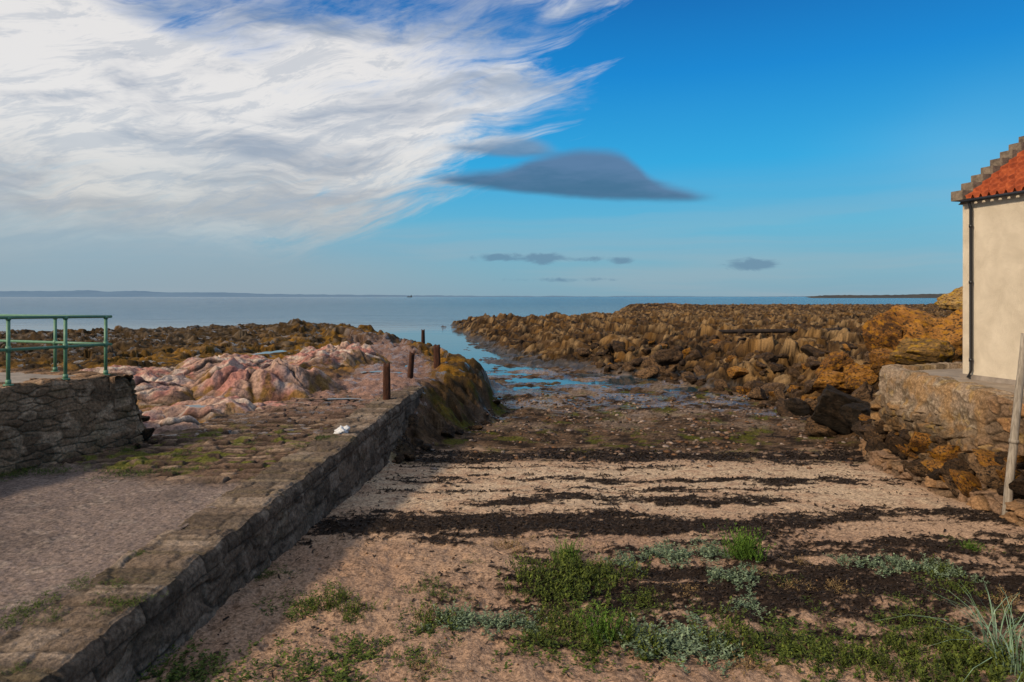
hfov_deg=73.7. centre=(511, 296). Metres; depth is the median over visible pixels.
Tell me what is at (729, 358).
boulder
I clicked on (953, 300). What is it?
boulder
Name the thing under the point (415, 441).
boulder
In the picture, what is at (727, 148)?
sky
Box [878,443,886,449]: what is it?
boulder
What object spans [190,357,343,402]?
rock outcrop
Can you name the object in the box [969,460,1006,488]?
boulder
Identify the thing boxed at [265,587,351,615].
creeping plant
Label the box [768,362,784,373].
boulder
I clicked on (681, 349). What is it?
boulder
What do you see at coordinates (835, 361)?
boulder
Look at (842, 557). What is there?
silver plant
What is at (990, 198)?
house
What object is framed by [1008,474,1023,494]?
boulder
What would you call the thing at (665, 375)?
boulder
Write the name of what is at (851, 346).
boulder
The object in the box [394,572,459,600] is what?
creeping plant
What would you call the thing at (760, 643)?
creeping plant
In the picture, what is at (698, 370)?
boulder
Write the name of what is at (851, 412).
boulder
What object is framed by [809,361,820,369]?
boulder
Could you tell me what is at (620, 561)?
silver plant
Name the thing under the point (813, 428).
boulder
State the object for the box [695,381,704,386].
boulder
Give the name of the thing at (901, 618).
leafy plant
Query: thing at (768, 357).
boulder
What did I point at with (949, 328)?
boulder
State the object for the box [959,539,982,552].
grass tuft
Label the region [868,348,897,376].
boulder
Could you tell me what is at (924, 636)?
leafy plant
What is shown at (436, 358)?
mooring post
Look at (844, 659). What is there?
leafy plant
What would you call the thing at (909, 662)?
leafy plant
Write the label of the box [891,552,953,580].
silver plant
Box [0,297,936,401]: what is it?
sea
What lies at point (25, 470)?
wall plant
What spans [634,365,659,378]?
boulder
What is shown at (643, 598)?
leafy plant
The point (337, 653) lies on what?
creeping plant
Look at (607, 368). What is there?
boulder
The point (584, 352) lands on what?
boulder
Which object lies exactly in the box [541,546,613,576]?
leafy plant
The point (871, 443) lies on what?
boulder
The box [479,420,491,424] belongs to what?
boulder
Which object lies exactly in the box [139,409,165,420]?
rock outcrop
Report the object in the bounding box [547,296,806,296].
distant shore
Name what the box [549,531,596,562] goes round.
grass tuft
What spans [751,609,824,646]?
creeping plant
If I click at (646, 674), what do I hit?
creeping plant
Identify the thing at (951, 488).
boulder
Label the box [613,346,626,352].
boulder
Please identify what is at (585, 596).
creeping plant
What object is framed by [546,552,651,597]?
leafy plant
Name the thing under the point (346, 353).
rock outcrop
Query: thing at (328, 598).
leafy plant
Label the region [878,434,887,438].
boulder
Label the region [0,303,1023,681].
ground
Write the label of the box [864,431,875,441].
boulder
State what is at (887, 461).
beach kerb wall
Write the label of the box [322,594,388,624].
leafy plant
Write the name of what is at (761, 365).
boulder
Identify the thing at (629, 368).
boulder
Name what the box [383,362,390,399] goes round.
mooring post
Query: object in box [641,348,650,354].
boulder
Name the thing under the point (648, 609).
creeping plant
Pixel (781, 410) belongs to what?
boulder
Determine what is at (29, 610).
wall plant
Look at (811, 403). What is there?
boulder
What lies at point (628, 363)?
boulder
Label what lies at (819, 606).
creeping plant
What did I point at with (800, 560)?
dry plant
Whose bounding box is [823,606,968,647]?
creeping plant
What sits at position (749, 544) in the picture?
grass tuft
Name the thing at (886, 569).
silver plant
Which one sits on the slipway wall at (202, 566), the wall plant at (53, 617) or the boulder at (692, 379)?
the wall plant at (53, 617)
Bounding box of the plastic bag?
[334,425,349,433]
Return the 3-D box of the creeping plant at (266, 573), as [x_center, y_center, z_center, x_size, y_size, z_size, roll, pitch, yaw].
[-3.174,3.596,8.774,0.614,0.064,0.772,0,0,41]
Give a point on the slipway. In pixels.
(61, 530)
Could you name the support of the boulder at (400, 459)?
on the ground at (460, 393)
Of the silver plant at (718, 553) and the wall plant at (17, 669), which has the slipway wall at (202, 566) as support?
the wall plant at (17, 669)
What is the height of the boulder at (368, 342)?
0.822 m
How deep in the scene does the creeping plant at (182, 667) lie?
6.45 m
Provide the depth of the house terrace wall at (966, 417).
14.55 m
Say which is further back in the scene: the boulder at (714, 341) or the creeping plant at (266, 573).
the boulder at (714, 341)
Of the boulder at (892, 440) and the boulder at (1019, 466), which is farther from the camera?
the boulder at (892, 440)
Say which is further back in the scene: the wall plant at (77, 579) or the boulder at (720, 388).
the boulder at (720, 388)
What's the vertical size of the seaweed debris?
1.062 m
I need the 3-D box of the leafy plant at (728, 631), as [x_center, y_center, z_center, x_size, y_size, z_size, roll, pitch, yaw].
[2.187,3.418,7.006,0.805,0.252,1.147,0,0,-8]
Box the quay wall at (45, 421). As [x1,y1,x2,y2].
[0,373,146,475]
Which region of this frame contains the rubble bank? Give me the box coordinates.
[906,456,1023,498]
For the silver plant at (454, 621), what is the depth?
7.32 m
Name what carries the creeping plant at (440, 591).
on the ground at (460, 393)
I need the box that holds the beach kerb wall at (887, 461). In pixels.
[858,439,1023,526]
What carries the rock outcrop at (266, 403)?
on the ground at (460, 393)
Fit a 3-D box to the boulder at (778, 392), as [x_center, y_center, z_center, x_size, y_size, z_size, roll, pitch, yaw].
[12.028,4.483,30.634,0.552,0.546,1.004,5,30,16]
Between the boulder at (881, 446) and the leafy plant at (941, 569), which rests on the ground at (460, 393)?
the leafy plant at (941, 569)
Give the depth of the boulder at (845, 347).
37.40 m
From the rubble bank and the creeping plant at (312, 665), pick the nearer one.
the creeping plant at (312, 665)
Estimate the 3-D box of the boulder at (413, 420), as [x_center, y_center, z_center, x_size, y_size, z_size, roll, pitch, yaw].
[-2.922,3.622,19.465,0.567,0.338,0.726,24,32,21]
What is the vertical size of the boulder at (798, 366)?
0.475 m
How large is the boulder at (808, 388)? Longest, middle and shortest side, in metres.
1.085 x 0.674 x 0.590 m
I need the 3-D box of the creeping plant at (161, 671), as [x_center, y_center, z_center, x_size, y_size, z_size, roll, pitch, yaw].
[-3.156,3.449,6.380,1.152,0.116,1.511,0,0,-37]
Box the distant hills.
[0,290,546,296]
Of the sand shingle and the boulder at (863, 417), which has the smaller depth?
the sand shingle
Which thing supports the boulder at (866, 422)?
on the rubble bank
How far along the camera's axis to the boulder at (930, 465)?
13.86 m
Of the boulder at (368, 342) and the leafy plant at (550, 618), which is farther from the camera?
the boulder at (368, 342)
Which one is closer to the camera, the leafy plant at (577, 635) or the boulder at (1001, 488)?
the leafy plant at (577, 635)
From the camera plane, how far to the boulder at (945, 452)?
13.83 m
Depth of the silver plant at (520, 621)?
7.37 m
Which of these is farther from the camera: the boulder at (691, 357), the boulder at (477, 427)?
the boulder at (691, 357)
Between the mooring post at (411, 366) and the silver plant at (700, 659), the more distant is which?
the mooring post at (411, 366)
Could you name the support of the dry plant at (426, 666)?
on the ground at (460, 393)
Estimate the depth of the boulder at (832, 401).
20.71 m
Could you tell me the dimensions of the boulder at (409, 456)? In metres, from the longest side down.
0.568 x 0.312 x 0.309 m
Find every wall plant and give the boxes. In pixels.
[0,466,22,481]
[0,602,62,622]
[0,608,43,629]
[1,590,62,613]
[1,660,37,672]
[10,464,61,476]
[15,464,69,474]
[36,611,68,622]
[41,467,85,475]
[58,571,92,587]
[61,580,94,592]
[81,593,155,619]
[86,465,166,481]
[94,577,140,593]
[101,444,153,453]
[101,593,166,614]
[124,468,173,477]
[151,448,197,456]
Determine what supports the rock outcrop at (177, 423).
on the ground at (460, 393)
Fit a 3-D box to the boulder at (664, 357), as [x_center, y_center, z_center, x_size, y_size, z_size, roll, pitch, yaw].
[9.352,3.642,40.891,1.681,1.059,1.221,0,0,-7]
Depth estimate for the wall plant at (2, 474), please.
10.75 m
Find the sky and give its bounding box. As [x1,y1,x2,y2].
[0,0,1023,296]
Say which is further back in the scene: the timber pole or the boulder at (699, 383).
the boulder at (699, 383)
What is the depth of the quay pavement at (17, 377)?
12.93 m
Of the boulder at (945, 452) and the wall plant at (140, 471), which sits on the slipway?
the wall plant at (140, 471)
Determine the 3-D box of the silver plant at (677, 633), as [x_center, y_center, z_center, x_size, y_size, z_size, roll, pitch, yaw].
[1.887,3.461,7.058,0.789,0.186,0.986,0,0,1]
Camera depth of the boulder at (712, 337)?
52.90 m
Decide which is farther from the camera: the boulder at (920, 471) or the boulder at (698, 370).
the boulder at (698, 370)
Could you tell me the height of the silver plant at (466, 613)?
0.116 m
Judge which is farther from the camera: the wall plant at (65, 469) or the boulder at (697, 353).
the boulder at (697, 353)
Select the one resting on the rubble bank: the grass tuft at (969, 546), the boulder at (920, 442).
the boulder at (920, 442)
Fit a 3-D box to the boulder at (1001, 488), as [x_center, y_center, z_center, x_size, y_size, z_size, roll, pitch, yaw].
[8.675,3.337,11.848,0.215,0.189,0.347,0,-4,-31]
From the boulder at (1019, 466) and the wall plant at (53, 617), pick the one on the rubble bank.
the boulder at (1019, 466)
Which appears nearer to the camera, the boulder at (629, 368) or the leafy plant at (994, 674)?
the leafy plant at (994, 674)
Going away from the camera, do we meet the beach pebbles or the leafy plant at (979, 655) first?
the leafy plant at (979, 655)
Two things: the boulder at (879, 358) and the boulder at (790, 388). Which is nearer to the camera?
the boulder at (879, 358)
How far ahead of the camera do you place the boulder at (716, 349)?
45.26 m
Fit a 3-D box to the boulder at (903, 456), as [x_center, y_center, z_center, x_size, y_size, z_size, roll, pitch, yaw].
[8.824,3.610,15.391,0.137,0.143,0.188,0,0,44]
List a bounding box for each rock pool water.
[185,405,204,407]
[252,350,284,354]
[327,398,360,398]
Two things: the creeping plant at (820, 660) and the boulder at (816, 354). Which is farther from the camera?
the boulder at (816, 354)
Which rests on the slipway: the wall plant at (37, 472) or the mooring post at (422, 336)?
the wall plant at (37, 472)
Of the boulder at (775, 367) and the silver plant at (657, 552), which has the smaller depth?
the silver plant at (657, 552)
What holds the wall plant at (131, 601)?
on the slipway wall at (202, 566)
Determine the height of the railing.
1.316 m
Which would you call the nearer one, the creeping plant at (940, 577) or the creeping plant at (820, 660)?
the creeping plant at (820, 660)
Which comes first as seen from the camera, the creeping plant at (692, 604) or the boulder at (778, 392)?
the creeping plant at (692, 604)
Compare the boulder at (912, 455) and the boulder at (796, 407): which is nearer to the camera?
the boulder at (912, 455)
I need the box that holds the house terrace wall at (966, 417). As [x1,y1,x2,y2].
[870,362,1023,463]
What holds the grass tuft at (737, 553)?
on the ground at (460, 393)
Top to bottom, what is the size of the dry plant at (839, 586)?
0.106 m
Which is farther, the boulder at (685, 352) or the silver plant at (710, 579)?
the boulder at (685, 352)
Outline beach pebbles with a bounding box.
[388,392,862,469]
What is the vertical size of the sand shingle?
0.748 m
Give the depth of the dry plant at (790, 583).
8.47 m
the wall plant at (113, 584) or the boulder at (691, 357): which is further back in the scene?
the boulder at (691, 357)
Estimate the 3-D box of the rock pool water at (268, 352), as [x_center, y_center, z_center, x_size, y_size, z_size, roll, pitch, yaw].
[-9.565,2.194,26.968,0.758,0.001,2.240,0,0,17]
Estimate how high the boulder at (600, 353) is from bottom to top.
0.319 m
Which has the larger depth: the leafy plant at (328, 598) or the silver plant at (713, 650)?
the leafy plant at (328, 598)
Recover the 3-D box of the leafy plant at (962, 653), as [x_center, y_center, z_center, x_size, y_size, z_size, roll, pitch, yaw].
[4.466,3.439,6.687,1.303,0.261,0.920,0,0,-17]
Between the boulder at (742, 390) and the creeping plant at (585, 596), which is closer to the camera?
the creeping plant at (585, 596)
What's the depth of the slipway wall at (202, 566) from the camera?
7.62 m
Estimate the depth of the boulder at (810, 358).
34.89 m
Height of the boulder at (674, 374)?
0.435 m
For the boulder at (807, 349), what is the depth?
37.25 m
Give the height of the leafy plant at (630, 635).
0.232 m
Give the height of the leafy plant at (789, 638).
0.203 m
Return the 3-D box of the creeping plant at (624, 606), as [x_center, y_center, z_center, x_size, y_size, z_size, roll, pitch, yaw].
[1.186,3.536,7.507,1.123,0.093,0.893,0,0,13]
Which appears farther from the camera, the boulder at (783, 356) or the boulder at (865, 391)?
the boulder at (783, 356)
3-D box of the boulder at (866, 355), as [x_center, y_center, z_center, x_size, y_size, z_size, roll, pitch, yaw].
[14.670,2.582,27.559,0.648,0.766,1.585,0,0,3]
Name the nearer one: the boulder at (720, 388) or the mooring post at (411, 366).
the mooring post at (411, 366)
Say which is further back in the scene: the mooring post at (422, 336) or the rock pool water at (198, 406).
the mooring post at (422, 336)
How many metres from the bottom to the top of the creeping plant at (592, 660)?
0.108 m
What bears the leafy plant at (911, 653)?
on the ground at (460, 393)
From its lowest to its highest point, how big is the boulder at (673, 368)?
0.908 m
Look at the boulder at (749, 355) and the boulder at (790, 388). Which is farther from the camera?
the boulder at (749, 355)
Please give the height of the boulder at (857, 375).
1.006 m
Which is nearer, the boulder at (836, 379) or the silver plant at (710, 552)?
the silver plant at (710, 552)
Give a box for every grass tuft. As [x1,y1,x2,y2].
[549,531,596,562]
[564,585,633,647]
[703,516,776,562]
[716,532,761,561]
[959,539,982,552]
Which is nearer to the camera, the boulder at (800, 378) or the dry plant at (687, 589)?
the dry plant at (687, 589)
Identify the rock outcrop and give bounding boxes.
[80,365,175,376]
[133,372,197,408]
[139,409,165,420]
[143,415,199,434]
[152,396,256,422]
[168,353,273,379]
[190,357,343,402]
[253,401,311,409]
[281,341,391,368]
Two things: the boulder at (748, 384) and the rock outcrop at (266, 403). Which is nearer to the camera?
the rock outcrop at (266, 403)
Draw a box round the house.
[951,136,1023,384]
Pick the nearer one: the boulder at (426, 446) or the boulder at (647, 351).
the boulder at (426, 446)
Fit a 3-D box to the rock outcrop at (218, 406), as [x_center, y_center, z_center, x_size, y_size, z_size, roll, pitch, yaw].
[-7.925,3.154,17.296,3.746,1.201,2.668,0,0,0]
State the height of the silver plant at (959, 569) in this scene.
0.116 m
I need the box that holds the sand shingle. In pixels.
[187,459,1022,680]
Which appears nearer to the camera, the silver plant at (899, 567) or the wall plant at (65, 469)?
the silver plant at (899, 567)
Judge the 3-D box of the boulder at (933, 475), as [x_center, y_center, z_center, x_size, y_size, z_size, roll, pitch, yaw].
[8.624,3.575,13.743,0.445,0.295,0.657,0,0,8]
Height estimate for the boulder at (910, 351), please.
1.061 m
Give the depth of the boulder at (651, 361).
43.73 m
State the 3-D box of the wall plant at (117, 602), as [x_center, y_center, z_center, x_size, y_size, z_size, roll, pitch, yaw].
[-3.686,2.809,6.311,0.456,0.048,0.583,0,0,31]
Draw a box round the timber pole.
[1001,333,1023,514]
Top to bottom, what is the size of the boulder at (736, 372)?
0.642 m
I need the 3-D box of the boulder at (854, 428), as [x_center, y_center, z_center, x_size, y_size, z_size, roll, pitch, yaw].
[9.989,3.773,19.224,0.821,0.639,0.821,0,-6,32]
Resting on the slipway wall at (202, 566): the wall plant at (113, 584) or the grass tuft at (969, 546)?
the wall plant at (113, 584)
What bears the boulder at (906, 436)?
on the rubble bank
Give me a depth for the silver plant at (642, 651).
6.85 m
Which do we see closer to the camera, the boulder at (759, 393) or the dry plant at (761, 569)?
the dry plant at (761, 569)
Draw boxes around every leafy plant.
[293,578,359,614]
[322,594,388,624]
[410,597,478,637]
[496,551,615,608]
[501,606,584,655]
[504,553,591,589]
[504,580,584,614]
[528,607,620,650]
[533,598,600,642]
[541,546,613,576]
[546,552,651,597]
[573,603,675,659]
[592,553,647,590]
[615,582,673,609]
[685,596,785,664]
[732,622,836,672]
[807,626,887,681]
[813,634,919,681]
[837,621,967,673]
[852,646,987,681]
[870,602,945,633]
[874,615,1005,670]
[899,632,1023,681]
[909,621,1023,681]
[920,554,977,581]
[925,621,1023,680]
[930,578,997,597]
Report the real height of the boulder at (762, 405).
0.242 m
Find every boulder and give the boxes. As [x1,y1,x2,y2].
[135,443,140,448]
[140,427,153,440]
[141,415,149,421]
[359,340,373,344]
[395,455,404,463]
[404,453,415,460]
[408,414,418,427]
[411,437,423,446]
[421,443,431,450]
[441,425,454,437]
[455,430,463,434]
[467,425,482,429]
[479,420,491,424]
[576,348,591,356]
[595,361,603,367]
[596,352,604,355]
[604,365,610,371]
[610,364,619,369]
[612,341,625,348]
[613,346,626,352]
[624,362,632,366]
[624,366,635,371]
[628,346,634,351]
[631,358,642,366]
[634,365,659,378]
[639,356,647,367]
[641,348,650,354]
[647,355,667,373]
[654,349,683,365]
[655,343,668,348]
[661,373,669,377]
[663,365,676,373]
[668,371,678,377]
[673,345,683,351]
[679,359,684,365]
[681,371,694,376]
[682,347,692,358]
[684,375,697,384]
[685,353,698,360]
[689,349,703,358]
[693,366,704,375]
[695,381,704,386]
[708,335,717,340]
[709,339,721,344]
[712,347,723,352]
[714,341,730,349]
[714,379,727,387]
[714,385,724,390]
[725,354,737,362]
[727,366,748,378]
[736,386,751,394]
[743,381,752,388]
[744,353,753,358]
[747,387,766,399]
[751,352,778,362]
[752,380,766,388]
[756,361,766,368]
[757,403,766,407]
[761,382,785,390]
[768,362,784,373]
[774,387,785,398]
[775,398,800,417]
[777,353,786,358]
[784,398,809,415]
[787,385,800,392]
[788,368,800,378]
[791,390,804,397]
[794,363,801,370]
[797,375,805,382]
[800,344,823,356]
[801,363,809,370]
[803,421,838,437]
[804,381,814,393]
[804,398,816,415]
[806,356,817,362]
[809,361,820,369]
[811,370,851,394]
[811,384,869,434]
[812,351,824,357]
[815,351,853,377]
[839,341,857,349]
[840,402,871,425]
[841,343,850,350]
[842,363,878,391]
[851,381,875,402]
[851,421,861,436]
[858,414,870,420]
[858,424,878,435]
[860,419,872,425]
[861,312,902,351]
[863,351,869,360]
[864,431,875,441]
[865,435,885,452]
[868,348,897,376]
[874,420,887,434]
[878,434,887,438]
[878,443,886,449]
[884,433,908,452]
[885,305,942,349]
[889,337,954,364]
[895,444,914,456]
[899,429,910,442]
[899,454,906,459]
[903,459,923,471]
[906,465,927,478]
[907,452,918,458]
[908,432,934,452]
[920,459,946,471]
[924,468,940,479]
[928,445,961,460]
[929,309,962,362]
[934,286,962,310]
[935,436,946,445]
[938,458,974,475]
[939,469,958,497]
[949,469,981,497]
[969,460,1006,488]
[972,448,1000,466]
[994,451,1007,457]
[994,456,1004,464]
[995,470,1020,482]
[999,486,1015,493]
[1003,455,1023,462]
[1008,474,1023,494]
[1016,463,1023,471]
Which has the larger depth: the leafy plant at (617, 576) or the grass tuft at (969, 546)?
the grass tuft at (969, 546)
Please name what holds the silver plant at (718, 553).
on the ground at (460, 393)
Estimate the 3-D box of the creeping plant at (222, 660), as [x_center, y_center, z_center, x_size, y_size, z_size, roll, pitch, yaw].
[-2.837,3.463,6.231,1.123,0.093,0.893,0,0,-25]
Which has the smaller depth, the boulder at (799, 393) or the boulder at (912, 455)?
the boulder at (912, 455)
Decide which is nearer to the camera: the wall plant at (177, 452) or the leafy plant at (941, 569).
the leafy plant at (941, 569)
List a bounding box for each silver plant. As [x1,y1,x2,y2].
[416,602,486,634]
[435,600,496,628]
[477,605,521,640]
[488,605,540,638]
[509,617,547,636]
[586,612,688,662]
[594,547,645,571]
[618,611,708,672]
[629,538,681,566]
[653,538,718,568]
[662,606,745,665]
[683,630,743,678]
[689,535,733,557]
[703,545,733,560]
[705,560,759,595]
[706,566,733,582]
[721,589,769,620]
[824,553,856,563]
[838,552,896,577]
[873,549,937,573]
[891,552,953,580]
[926,560,988,583]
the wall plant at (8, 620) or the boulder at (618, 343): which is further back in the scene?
the boulder at (618, 343)
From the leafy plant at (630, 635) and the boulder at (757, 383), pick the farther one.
the boulder at (757, 383)
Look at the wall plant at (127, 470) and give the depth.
10.93 m
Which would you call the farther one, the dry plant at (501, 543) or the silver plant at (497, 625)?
the dry plant at (501, 543)
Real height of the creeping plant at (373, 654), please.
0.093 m
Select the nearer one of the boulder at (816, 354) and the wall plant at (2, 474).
the wall plant at (2, 474)
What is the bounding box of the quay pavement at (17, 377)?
[0,372,75,382]
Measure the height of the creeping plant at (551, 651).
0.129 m
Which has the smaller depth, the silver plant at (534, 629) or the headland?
the silver plant at (534, 629)
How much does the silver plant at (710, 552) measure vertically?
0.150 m
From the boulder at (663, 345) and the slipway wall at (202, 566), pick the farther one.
the boulder at (663, 345)
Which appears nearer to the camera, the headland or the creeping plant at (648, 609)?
the creeping plant at (648, 609)
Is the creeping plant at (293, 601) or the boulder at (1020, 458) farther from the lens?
the boulder at (1020, 458)
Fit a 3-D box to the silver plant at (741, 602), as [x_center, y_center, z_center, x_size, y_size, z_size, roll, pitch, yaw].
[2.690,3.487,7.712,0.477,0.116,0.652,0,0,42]
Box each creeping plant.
[133,644,256,681]
[136,642,268,681]
[140,635,283,681]
[220,633,394,681]
[253,581,358,624]
[254,564,300,581]
[257,562,291,580]
[260,636,397,681]
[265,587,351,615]
[274,629,434,681]
[314,628,421,679]
[350,636,461,681]
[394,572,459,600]
[395,602,472,662]
[419,575,474,604]
[482,608,610,681]
[519,583,648,625]
[525,621,651,671]
[568,603,670,634]
[586,632,732,680]
[623,594,668,621]
[682,611,831,681]
[689,594,724,624]
[742,607,911,681]
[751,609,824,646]
[759,571,802,588]
[769,621,876,657]
[799,595,862,620]
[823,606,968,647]
[850,588,941,616]
[869,605,982,642]
[911,564,986,594]
[933,591,1019,636]
[939,532,1017,553]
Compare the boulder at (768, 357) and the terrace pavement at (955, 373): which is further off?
the boulder at (768, 357)
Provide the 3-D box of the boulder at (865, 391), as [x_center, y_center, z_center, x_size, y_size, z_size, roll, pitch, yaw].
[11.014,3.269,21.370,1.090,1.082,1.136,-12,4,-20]
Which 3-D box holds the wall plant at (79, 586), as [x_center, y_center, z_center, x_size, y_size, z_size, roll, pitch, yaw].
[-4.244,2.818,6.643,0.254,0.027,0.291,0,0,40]
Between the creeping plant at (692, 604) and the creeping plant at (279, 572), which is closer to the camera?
the creeping plant at (692, 604)
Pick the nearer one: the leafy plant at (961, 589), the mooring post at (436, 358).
the leafy plant at (961, 589)
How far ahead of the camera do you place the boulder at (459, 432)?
20.87 m
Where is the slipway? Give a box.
[0,386,400,635]
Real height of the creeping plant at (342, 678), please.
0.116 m
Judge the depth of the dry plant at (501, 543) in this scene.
10.02 m
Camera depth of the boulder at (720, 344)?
46.78 m
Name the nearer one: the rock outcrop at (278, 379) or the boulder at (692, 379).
the rock outcrop at (278, 379)
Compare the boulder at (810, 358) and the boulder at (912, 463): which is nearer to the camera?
the boulder at (912, 463)
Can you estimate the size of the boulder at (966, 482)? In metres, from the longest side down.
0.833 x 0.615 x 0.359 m
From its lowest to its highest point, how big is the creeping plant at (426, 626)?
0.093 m
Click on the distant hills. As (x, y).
(84, 293)
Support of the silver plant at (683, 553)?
on the ground at (460, 393)
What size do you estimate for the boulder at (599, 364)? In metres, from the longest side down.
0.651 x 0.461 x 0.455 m
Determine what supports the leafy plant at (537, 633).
on the ground at (460, 393)
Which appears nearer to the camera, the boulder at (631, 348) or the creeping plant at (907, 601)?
the creeping plant at (907, 601)
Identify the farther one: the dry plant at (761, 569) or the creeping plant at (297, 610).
the dry plant at (761, 569)
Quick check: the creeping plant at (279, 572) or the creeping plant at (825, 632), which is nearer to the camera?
the creeping plant at (825, 632)
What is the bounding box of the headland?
[807,293,944,297]
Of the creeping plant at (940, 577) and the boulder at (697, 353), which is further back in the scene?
the boulder at (697, 353)
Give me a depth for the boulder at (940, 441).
14.35 m
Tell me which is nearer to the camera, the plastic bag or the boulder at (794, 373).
the plastic bag
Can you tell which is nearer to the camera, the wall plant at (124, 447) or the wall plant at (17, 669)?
the wall plant at (17, 669)
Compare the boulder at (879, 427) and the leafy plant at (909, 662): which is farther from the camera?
the boulder at (879, 427)
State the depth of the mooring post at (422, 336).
46.91 m
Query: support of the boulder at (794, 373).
on the ground at (460, 393)
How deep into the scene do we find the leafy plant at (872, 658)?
6.54 m
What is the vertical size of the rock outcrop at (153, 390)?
1.517 m
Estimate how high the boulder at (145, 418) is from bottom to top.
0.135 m
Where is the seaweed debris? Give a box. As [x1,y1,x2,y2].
[172,433,1023,681]
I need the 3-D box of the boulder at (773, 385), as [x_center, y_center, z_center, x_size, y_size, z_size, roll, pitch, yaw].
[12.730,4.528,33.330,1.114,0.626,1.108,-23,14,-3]
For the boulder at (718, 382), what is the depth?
36.29 m
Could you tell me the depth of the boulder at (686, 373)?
40.18 m
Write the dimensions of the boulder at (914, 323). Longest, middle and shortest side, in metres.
3.206 x 2.189 x 1.754 m
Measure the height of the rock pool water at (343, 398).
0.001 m
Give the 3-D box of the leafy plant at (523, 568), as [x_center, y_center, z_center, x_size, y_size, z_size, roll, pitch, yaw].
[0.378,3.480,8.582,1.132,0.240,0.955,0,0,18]
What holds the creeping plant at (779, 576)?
on the ground at (460, 393)
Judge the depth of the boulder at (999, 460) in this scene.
12.27 m
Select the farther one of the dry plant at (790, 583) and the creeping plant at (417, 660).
the dry plant at (790, 583)
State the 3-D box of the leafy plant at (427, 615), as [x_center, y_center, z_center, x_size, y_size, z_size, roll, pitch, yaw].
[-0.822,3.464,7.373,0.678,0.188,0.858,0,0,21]
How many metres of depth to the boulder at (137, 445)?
12.94 m
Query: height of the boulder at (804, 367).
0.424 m
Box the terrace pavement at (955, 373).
[919,368,1023,395]
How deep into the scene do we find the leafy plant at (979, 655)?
6.56 m
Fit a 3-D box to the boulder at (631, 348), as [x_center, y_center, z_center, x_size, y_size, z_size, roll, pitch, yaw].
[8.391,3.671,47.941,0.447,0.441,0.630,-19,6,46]
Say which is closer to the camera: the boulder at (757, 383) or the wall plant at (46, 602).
the wall plant at (46, 602)
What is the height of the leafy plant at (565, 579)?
0.347 m
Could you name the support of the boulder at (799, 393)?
on the ground at (460, 393)
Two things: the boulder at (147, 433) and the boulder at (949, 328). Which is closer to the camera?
the boulder at (147, 433)
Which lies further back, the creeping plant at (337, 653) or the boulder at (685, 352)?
the boulder at (685, 352)
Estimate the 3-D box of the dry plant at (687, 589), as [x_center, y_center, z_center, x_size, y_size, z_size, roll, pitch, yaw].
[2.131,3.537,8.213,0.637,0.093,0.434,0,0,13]
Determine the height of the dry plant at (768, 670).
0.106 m
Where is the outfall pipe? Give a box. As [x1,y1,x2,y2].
[719,327,849,333]
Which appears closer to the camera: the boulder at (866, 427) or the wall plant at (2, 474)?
the wall plant at (2, 474)
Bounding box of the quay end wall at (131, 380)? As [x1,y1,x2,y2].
[0,368,140,423]
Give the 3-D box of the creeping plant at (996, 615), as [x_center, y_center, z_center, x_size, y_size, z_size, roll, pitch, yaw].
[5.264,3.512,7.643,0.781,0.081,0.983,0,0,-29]
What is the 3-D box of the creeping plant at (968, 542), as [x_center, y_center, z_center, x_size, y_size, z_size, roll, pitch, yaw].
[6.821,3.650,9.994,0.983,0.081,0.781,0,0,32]
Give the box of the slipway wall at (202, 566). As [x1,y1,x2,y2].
[0,385,426,681]
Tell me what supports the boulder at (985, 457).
on the rubble bank
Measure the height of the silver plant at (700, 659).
0.194 m
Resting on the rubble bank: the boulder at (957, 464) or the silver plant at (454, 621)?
the boulder at (957, 464)
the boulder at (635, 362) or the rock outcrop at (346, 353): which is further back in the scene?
the boulder at (635, 362)
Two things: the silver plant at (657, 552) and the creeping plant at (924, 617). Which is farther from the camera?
the silver plant at (657, 552)
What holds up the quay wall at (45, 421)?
on the ground at (460, 393)
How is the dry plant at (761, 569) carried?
on the ground at (460, 393)
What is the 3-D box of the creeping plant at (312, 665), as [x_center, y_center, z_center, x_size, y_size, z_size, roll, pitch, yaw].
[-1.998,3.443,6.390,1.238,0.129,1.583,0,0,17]
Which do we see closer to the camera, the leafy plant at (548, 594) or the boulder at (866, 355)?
the leafy plant at (548, 594)
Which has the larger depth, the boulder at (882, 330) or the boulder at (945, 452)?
the boulder at (882, 330)
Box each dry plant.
[407,655,448,680]
[483,535,537,554]
[667,580,715,597]
[724,642,778,678]
[736,566,775,574]
[764,574,807,589]
[780,554,819,568]
[806,575,865,595]
[980,584,1023,607]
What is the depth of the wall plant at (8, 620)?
5.93 m
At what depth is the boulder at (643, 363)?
44.89 m
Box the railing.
[0,314,111,385]
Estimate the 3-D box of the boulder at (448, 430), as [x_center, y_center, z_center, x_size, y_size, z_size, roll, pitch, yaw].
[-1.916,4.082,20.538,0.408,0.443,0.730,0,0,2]
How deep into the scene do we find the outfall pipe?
55.85 m
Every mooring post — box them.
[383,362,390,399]
[407,351,414,378]
[421,329,424,342]
[433,344,440,368]
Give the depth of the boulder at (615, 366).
44.66 m
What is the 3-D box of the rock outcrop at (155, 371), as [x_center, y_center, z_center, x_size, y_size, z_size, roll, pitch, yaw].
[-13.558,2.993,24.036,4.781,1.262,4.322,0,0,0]
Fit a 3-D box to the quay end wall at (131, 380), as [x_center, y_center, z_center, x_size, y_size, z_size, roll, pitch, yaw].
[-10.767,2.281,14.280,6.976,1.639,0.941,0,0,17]
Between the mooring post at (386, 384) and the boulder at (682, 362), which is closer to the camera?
the mooring post at (386, 384)
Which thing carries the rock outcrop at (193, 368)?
on the ground at (460, 393)

